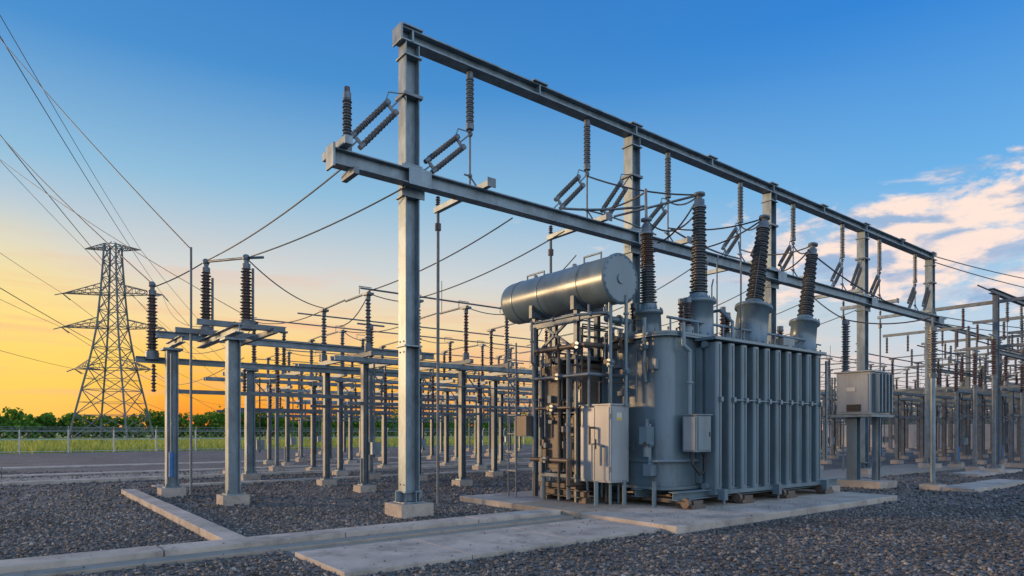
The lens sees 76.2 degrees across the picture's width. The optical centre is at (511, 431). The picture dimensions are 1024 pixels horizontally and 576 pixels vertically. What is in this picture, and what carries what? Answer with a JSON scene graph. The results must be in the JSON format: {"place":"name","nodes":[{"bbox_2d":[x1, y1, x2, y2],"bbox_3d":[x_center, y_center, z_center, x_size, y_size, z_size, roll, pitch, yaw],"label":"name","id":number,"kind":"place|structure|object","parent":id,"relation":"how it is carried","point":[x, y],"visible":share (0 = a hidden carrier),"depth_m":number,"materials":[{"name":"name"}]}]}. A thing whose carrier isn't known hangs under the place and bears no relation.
{"place":"outdoors","nodes":[
{"label":"outdoors","id":0,"kind":"place"},
{"bbox_2d":[53,241,168,440],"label":"transmission tower","id":1,"kind":"structure","parent":0,"point":[100,293],"depth_m":116.23,"materials":[{"name":"grey metal"}]},
{"bbox_2d":[0,15,259,417],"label":"transmission line","id":2,"kind":"object","parent":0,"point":[90,246],"visible":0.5,"depth_m":70.34,"materials":[{"name":"black metal"}]},
{"bbox_2d":[0,433,822,453],"bbox_3d":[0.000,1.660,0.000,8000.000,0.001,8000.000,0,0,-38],"label":"grass field ground","id":3,"kind":"structure","parent":0,"point":[65,437],"depth_m":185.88,"materials":[{"name":"green plant"}]},
{"bbox_2d":[0,426,822,452],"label":"chain link fence","id":4,"kind":"object","parent":3,"relation":"on","point":[114,441],"visible":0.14,"depth_m":53.82,"materials":[{"name":"metal"}]},
{"bbox_2d":[0,406,1016,437],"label":"tree line","id":5,"kind":"object","parent":3,"relation":"on","point":[29,424],"visible":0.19,"depth_m":185.57,"materials":[{"name":"green plant"}]},
{"bbox_2d":[0,449,845,483],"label":"service path","id":6,"kind":"structure","parent":0,"point":[187,473],"depth_m":24.67,"materials":[{"name":"concrete"}]},
{"bbox_2d":[0,419,941,432],"bbox_3d":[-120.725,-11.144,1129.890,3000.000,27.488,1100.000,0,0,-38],"label":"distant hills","id":7,"kind":"structure","parent":0,"point":[207,430],"depth_m":1019.10,"materials":[{"name":"plant"}]},
{"bbox_2d":[0,440,1023,575],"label":"gravel yard","id":8,"kind":"structure","parent":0,"point":[48,459],"depth_m":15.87,"materials":[{"name":"grey gravel"}]},
{"bbox_2d":[269,347,284,470],"bbox_3d":[-9.552,-0.964,26.541,1.000,5.328,0.500,0,0,-38],"label":"bus post insulator","id":9,"kind":"object","parent":8,"relation":"on","point":[276,466],"visible":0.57,"depth_m":26.48,"materials":[{"name":"metal"}]},
{"bbox_2d":[0,489,560,573],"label":"concrete kerb","id":10,"kind":"structure","parent":8,"relation":"on","point":[216,536],"depth_m":9.39,"materials":[{"name":"grey concrete"}]},
{"bbox_2d":[135,247,435,505],"bbox_3d":[-5.902,-1.350,17.774,6.711,6.100,7.698,0,0,4],"label":"line disconnector","id":11,"kind":"object","parent":8,"relation":"on","point":[232,337],"visible":1,"depth_m":16.08,"materials":[{"name":"metal"}]},
{"bbox_2d":[0,515,579,575],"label":"drainage channel","id":12,"kind":"object","parent":8,"relation":"on","point":[292,548],"visible":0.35,"depth_m":8.92,"materials":[{"name":"concrete"}]},
{"bbox_2d":[203,317,396,475],"bbox_3d":[-7.767,-1.056,24.255,6.200,5.513,3.600,0,0,-38],"label":"disconnect switch","id":13,"kind":"object","parent":8,"relation":"on","point":[312,379],"visible":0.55,"depth_m":23.77,"materials":[{"name":"metal"}]},
{"bbox_2d":[292,363,307,461],"bbox_3d":[-11.232,-0.964,34.871,1.000,5.328,0.500,0,0,-38],"label":"bus post insulator","id":14,"kind":"object","parent":8,"relation":"on","point":[301,458],"visible":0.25,"depth_m":34.81,"materials":[{"name":"metal"}]},
{"bbox_2d":[318,381,322,454],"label":"bus post insulator","id":15,"kind":"object","parent":8,"relation":"on","point":[320,452],"visible":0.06,"depth_m":45.66,"materials":[{"name":"metal"}]},
{"bbox_2d":[255,351,390,465],"bbox_3d":[-9.448,-1.500,32.585,6.200,6.400,3.600,0,0,-38],"label":"disconnect switch","id":16,"kind":"object","parent":8,"relation":"on","point":[289,441],"visible":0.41,"depth_m":31.93,"materials":[{"name":"metal"}]},
{"bbox_2d":[290,373,390,456],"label":"disconnect switch","id":17,"kind":"object","parent":8,"relation":"on","point":[319,438],"visible":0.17,"depth_m":42.98,"materials":[{"name":"metal"}]},
{"bbox_2d":[357,323,384,479],"bbox_3d":[-4.764,-0.964,22.033,1.000,5.328,0.500,0,0,-38],"label":"bus post insulator","id":18,"kind":"object","parent":8,"relation":"on","point":[374,475],"visible":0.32,"depth_m":21.97,"materials":[{"name":"metal"}]},
{"bbox_2d":[295,281,523,492],"bbox_3d":[-2.980,-1.500,19.746,6.200,6.400,3.600,0,0,-38],"label":"disconnect switch","id":19,"kind":"object","parent":8,"relation":"on","point":[368,364],"visible":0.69,"depth_m":19.16,"materials":[{"name":"metal"}]},
{"bbox_2d":[379,378,466,453],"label":"disconnect switch","id":20,"kind":"object","parent":8,"relation":"on","point":[441,439],"visible":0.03,"depth_m":46.79,"materials":[{"name":"metal"}]},
{"bbox_2d":[375,369,489,460],"bbox_3d":[-4.560,-1.056,36.399,6.200,5.513,3.600,0,0,-38],"label":"disconnect switch","id":21,"kind":"object","parent":8,"relation":"on","point":[432,419],"visible":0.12,"depth_m":36.28,"materials":[{"name":"metal"}]},
{"bbox_2d":[375,337,522,471],"bbox_3d":[-2.880,-1.500,28.070,6.200,6.400,3.600,0,0,-38],"label":"disconnect switch","id":22,"kind":"object","parent":8,"relation":"on","point":[479,415],"visible":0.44,"depth_m":27.70,"materials":[{"name":"metal"}]},
{"bbox_2d":[466,392,473,450],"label":"bus post insulator","id":23,"kind":"object","parent":8,"relation":"on","point":[469,449],"visible":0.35,"depth_m":53.29,"materials":[{"name":"metal"}]},
{"bbox_2d":[295,518,660,575],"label":"concrete paving slab","id":24,"kind":"structure","parent":8,"relation":"on","point":[353,560],"depth_m":8.79,"materials":[{"name":"grey concrete"}]},
{"bbox_2d":[484,381,490,455],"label":"bus post insulator","id":25,"kind":"object","parent":8,"relation":"on","point":[489,453],"visible":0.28,"depth_m":42.43,"materials":[{"name":"metal"}]},
{"bbox_2d":[454,380,530,452],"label":"disconnect switch","id":26,"kind":"object","parent":8,"relation":"on","point":[510,422],"visible":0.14,"depth_m":50.64,"materials":[{"name":"metal"}]},
{"bbox_2d":[466,367,538,458],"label":"disconnect switch","id":27,"kind":"object","parent":8,"relation":"on","point":[523,399],"visible":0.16,"depth_m":39.78,"materials":[{"name":"metal"}]},
{"bbox_2d":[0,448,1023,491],"bbox_3d":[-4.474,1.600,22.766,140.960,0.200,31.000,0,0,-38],"label":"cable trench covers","id":28,"kind":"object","parent":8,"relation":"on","point":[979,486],"visible":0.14,"depth_m":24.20,"materials":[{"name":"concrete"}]},
{"bbox_2d":[510,362,523,461],"bbox_3d":[0.224,-0.964,34.171,1.000,5.328,0.500,0,0,-38],"label":"bus post insulator","id":29,"kind":"object","parent":8,"relation":"on","point":[519,459],"visible":0.15,"depth_m":34.11,"materials":[{"name":"metal"}]},
{"bbox_2d":[518,404,538,451],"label":"disconnect switch","id":30,"kind":"object","parent":8,"relation":"on","point":[520,449],"visible":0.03,"depth_m":54.49,"materials":[{"name":"metal"}]},
{"bbox_2d":[488,351,587,466],"bbox_3d":[2.008,-1.056,31.884,6.200,5.513,3.600,0,0,-38],"label":"disconnect switch","id":31,"kind":"object","parent":8,"relation":"on","point":[526,390],"visible":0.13,"depth_m":31.52,"materials":[{"name":"metal"}]},
{"bbox_2d":[472,323,617,480],"bbox_3d":[1.908,-1.056,23.561,6.200,5.513,3.600,0,0,-38],"label":"disconnect switch","id":32,"kind":"object","parent":8,"relation":"on","point":[494,378],"visible":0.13,"depth_m":23.22,"materials":[{"name":"metal"}]},
{"bbox_2d":[612,327,623,335],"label":"bus post insulator","id":33,"kind":"object","parent":8,"relation":"on","point":[620,331],"visible":0.11,"depth_m":20.31,"materials":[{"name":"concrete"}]},
{"bbox_2d":[322,21,946,518],"bbox_3d":[7.279,-2.965,20.174,27.500,9.330,2.150,0,0,-38],"label":"steel gantry","id":34,"kind":"object","parent":8,"relation":"on","point":[408,171],"visible":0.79,"depth_m":14.42,"materials":[{"name":"metal"}]},
{"bbox_2d":[0,39,1023,378],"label":"overhead conductors","id":35,"kind":"object","parent":34,"relation":"hanging from","point":[672,231],"visible":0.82,"depth_m":16.80,"materials":[{"name":"metal"}]},
{"bbox_2d":[251,287,1012,387],"bbox_3d":[19.516,-3.720,53.255,83.700,0.043,28.500,0,0,-38],"label":"busbar tube","id":36,"kind":"object","parent":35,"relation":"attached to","point":[448,338],"visible":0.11,"depth_m":25.83,"materials":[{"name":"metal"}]},
{"bbox_2d":[460,489,896,533],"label":"transformer foundation slab","id":37,"kind":"structure","parent":8,"relation":"on","point":[710,516],"depth_m":12.76,"materials":[{"name":"concrete"}]},
{"bbox_2d":[501,188,840,509],"bbox_3d":[4.123,-1.795,15.935,8.090,6.790,4.890,0,0,-38],"label":"power transformer","id":38,"kind":"object","parent":37,"relation":"on","point":[644,406],"visible":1,"depth_m":13.64,"materials":[{"name":"paint"}]},
{"bbox_2d":[822,400,841,448],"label":"disconnect switch","id":39,"kind":"object","parent":8,"relation":"on","point":[836,432],"visible":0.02,"depth_m":62.59,"materials":[{"name":"metal"}]},
{"bbox_2d":[821,380,845,453],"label":"disconnect switch","id":40,"kind":"object","parent":8,"relation":"on","point":[836,452],"visible":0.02,"depth_m":46.70,"materials":[{"name":"metal"}]},
{"bbox_2d":[821,345,873,463],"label":"disconnect switch","id":41,"kind":"object","parent":8,"relation":"on","point":[831,440],"visible":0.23,"depth_m":32.60,"materials":[{"name":"metal"}]},
{"bbox_2d":[821,383,885,451],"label":"disconnect switch","id":42,"kind":"object","parent":8,"relation":"on","point":[839,438],"depth_m":52.47,"materials":[{"name":"metal"}]},
{"bbox_2d":[828,320,896,488],"bbox_3d":[10.295,-0.890,19.153,1.400,4.980,1.530,0,0,-38],"label":"switch operating cabinet","id":43,"kind":"object","parent":8,"relation":"on","point":[864,394],"visible":1,"depth_m":18.85,"materials":[{"name":"metal"}]},
{"bbox_2d":[869,420,871,454],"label":"bus post insulator","id":44,"kind":"object","parent":8,"relation":"on","point":[870,453],"visible":0.06,"depth_m":44.85,"materials":[{"name":"metal"}]},
{"bbox_2d":[828,363,919,460],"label":"disconnect switch","id":45,"kind":"object","parent":8,"relation":"on","point":[902,399],"visible":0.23,"depth_m":38.33,"materials":[{"name":"metal"}]},
{"bbox_2d":[870,386,916,451],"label":"disconnect switch","id":46,"kind":"object","parent":8,"relation":"on","point":[890,449],"visible":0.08,"depth_m":53.89,"materials":[{"name":"metal"}]},
{"bbox_2d":[886,387,948,448],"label":"disconnect switch","id":47,"kind":"object","parent":8,"relation":"on","point":[905,425],"visible":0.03,"depth_m":59.08,"materials":[{"name":"metal"}]},
{"bbox_2d":[882,372,960,457],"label":"disconnect switch","id":48,"kind":"object","parent":8,"relation":"on","point":[949,401],"visible":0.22,"depth_m":42.49,"materials":[{"name":"metal"}]},
{"bbox_2d":[828,424,1016,449],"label":"precast boundary wall","id":49,"kind":"structure","parent":8,"relation":"on","point":[912,435],"depth_m":63.50,"materials":[{"name":"grey concrete"}]},
{"bbox_2d":[919,317,946,490],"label":"steel column","id":50,"kind":"structure","parent":8,"relation":"on","point":[933,484],"depth_m":17.93,"materials":[{"name":"metal"}]},
{"bbox_2d":[937,407,941,451],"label":"bus post insulator","id":51,"kind":"object","parent":8,"relation":"on","point":[939,449],"visible":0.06,"depth_m":52.48,"materials":[{"name":"metal"}]},
{"bbox_2d":[913,406,971,448],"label":"disconnect switch","id":52,"kind":"object","parent":8,"relation":"on","point":[948,423],"visible":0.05,"depth_m":59.99,"materials":[{"name":"metal"}]},
{"bbox_2d":[889,349,1002,463],"bbox_3d":[21.635,-1.056,32.742,6.200,5.513,3.600,0,0,-38],"label":"disconnect switch","id":53,"kind":"object","parent":8,"relation":"on","point":[918,392],"visible":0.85,"depth_m":32.26,"materials":[{"name":"metal"}]},
{"bbox_2d":[883,325,1020,460],"bbox_3d":[26.948,-2.150,39.425,12.200,7.700,4.000,0,0,-38],"label":"bus gantry","id":54,"kind":"object","parent":8,"relation":"on","point":[968,374],"visible":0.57,"depth_m":38.77,"materials":[{"name":"metal"}]},
{"bbox_2d":[913,377,990,454],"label":"disconnect switch","id":55,"kind":"object","parent":8,"relation":"on","point":[918,436],"visible":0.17,"depth_m":46.04,"materials":[{"name":"metal"}]},
{"bbox_2d":[948,360,964,466],"bbox_3d":[19.493,-0.717,28.660,1.000,4.814,0.500,0,0,-38],"label":"bus post insulator","id":56,"kind":"object","parent":8,"relation":"on","point":[956,463],"visible":0.99,"depth_m":28.59,"materials":[{"name":"metal"}]},
{"bbox_2d":[966,349,983,470],"bbox_3d":[18.716,-0.808,26.404,1.000,5.004,0.500,0,0,-38],"label":"bus post insulator","id":57,"kind":"object","parent":8,"relation":"on","point":[974,466],"visible":1,"depth_m":26.34,"materials":[{"name":"metal"}]},
{"bbox_2d":[935,288,1023,468],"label":"bus gantry","id":58,"kind":"object","parent":8,"relation":"on","point":[995,302],"visible":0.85,"depth_m":27.69,"materials":[{"name":"metal"}]},
{"bbox_2d":[939,361,1020,460],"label":"disconnect switch","id":59,"kind":"object","parent":8,"relation":"on","point":[966,398],"visible":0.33,"depth_m":36.12,"materials":[{"name":"metal"}]},
{"bbox_2d":[947,381,1016,453],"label":"disconnect switch","id":60,"kind":"object","parent":8,"relation":"on","point":[951,407],"visible":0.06,"depth_m":49.85,"materials":[{"name":"metal"}]},
{"bbox_2d":[959,347,1023,385],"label":"bus gantry","id":61,"kind":"object","parent":8,"relation":"on","point":[981,354],"visible":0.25,"depth_m":46.93,"materials":[{"name":"metal"}]},
{"bbox_2d":[984,334,1003,471],"bbox_3d":[18.307,-0.990,24.816,1.000,5.382,0.500,0,0,-38],"label":"post insulator","id":62,"kind":"object","parent":8,"relation":"on","point":[993,466],"visible":1,"depth_m":24.76,"materials":[{"name":"metal"}]},
{"bbox_2d":[977,369,1019,457],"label":"disconnect switch","id":63,"kind":"object","parent":8,"relation":"on","point":[985,455],"visible":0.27,"depth_m":40.03,"materials":[{"name":"metal"}]},
{"bbox_2d":[985,386,1016,451],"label":"disconnect switch","id":64,"kind":"object","parent":8,"relation":"on","point":[1015,450],"visible":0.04,"depth_m":54.61,"materials":[{"name":"metal"}]},
{"bbox_2d":[1000,362,1006,464],"bbox_3d":[23.812,-0.849,31.903,1.000,5.089,0.500,0,0,-38],"label":"bus post insulator","id":65,"kind":"object","parent":8,"relation":"on","point":[1003,461],"visible":0.37,"depth_m":31.83,"materials":[{"name":"metal"}]},
{"bbox_2d":[990,334,1023,369],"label":"bus gantry","id":66,"kind":"object","parent":8,"relation":"on","point":[1015,336],"visible":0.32,"depth_m":37.52,"materials":[{"name":"metal"}]},
{"bbox_2d":[1003,409,1016,444],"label":"disconnect switch","id":67,"kind":"object","parent":8,"relation":"on","point":[1008,423],"depth_m":57.52,"materials":[{"name":"metal"}]},
{"bbox_2d":[1001,376,1020,455],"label":"disconnect switch","id":68,"kind":"object","parent":8,"relation":"on","point":[1006,452],"visible":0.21,"depth_m":43.66,"materials":[{"name":"metal"}]},
{"bbox_2d":[1000,349,1023,466],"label":"disconnect switch","id":69,"kind":"object","parent":8,"relation":"on","point":[1010,389],"visible":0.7,"depth_m":29.52,"materials":[{"name":"metal"}]},
{"bbox_2d":[1014,361,1023,467],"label":"bus post insulator","id":70,"kind":"object","parent":8,"relation":"on","point":[1020,464],"visible":1,"depth_m":29.19,"materials":[{"name":"metal"}]},
{"bbox_2d":[0,0,1023,429],"label":"sky","id":71,"kind":"structure","parent":0,"point":[904,119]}
]}

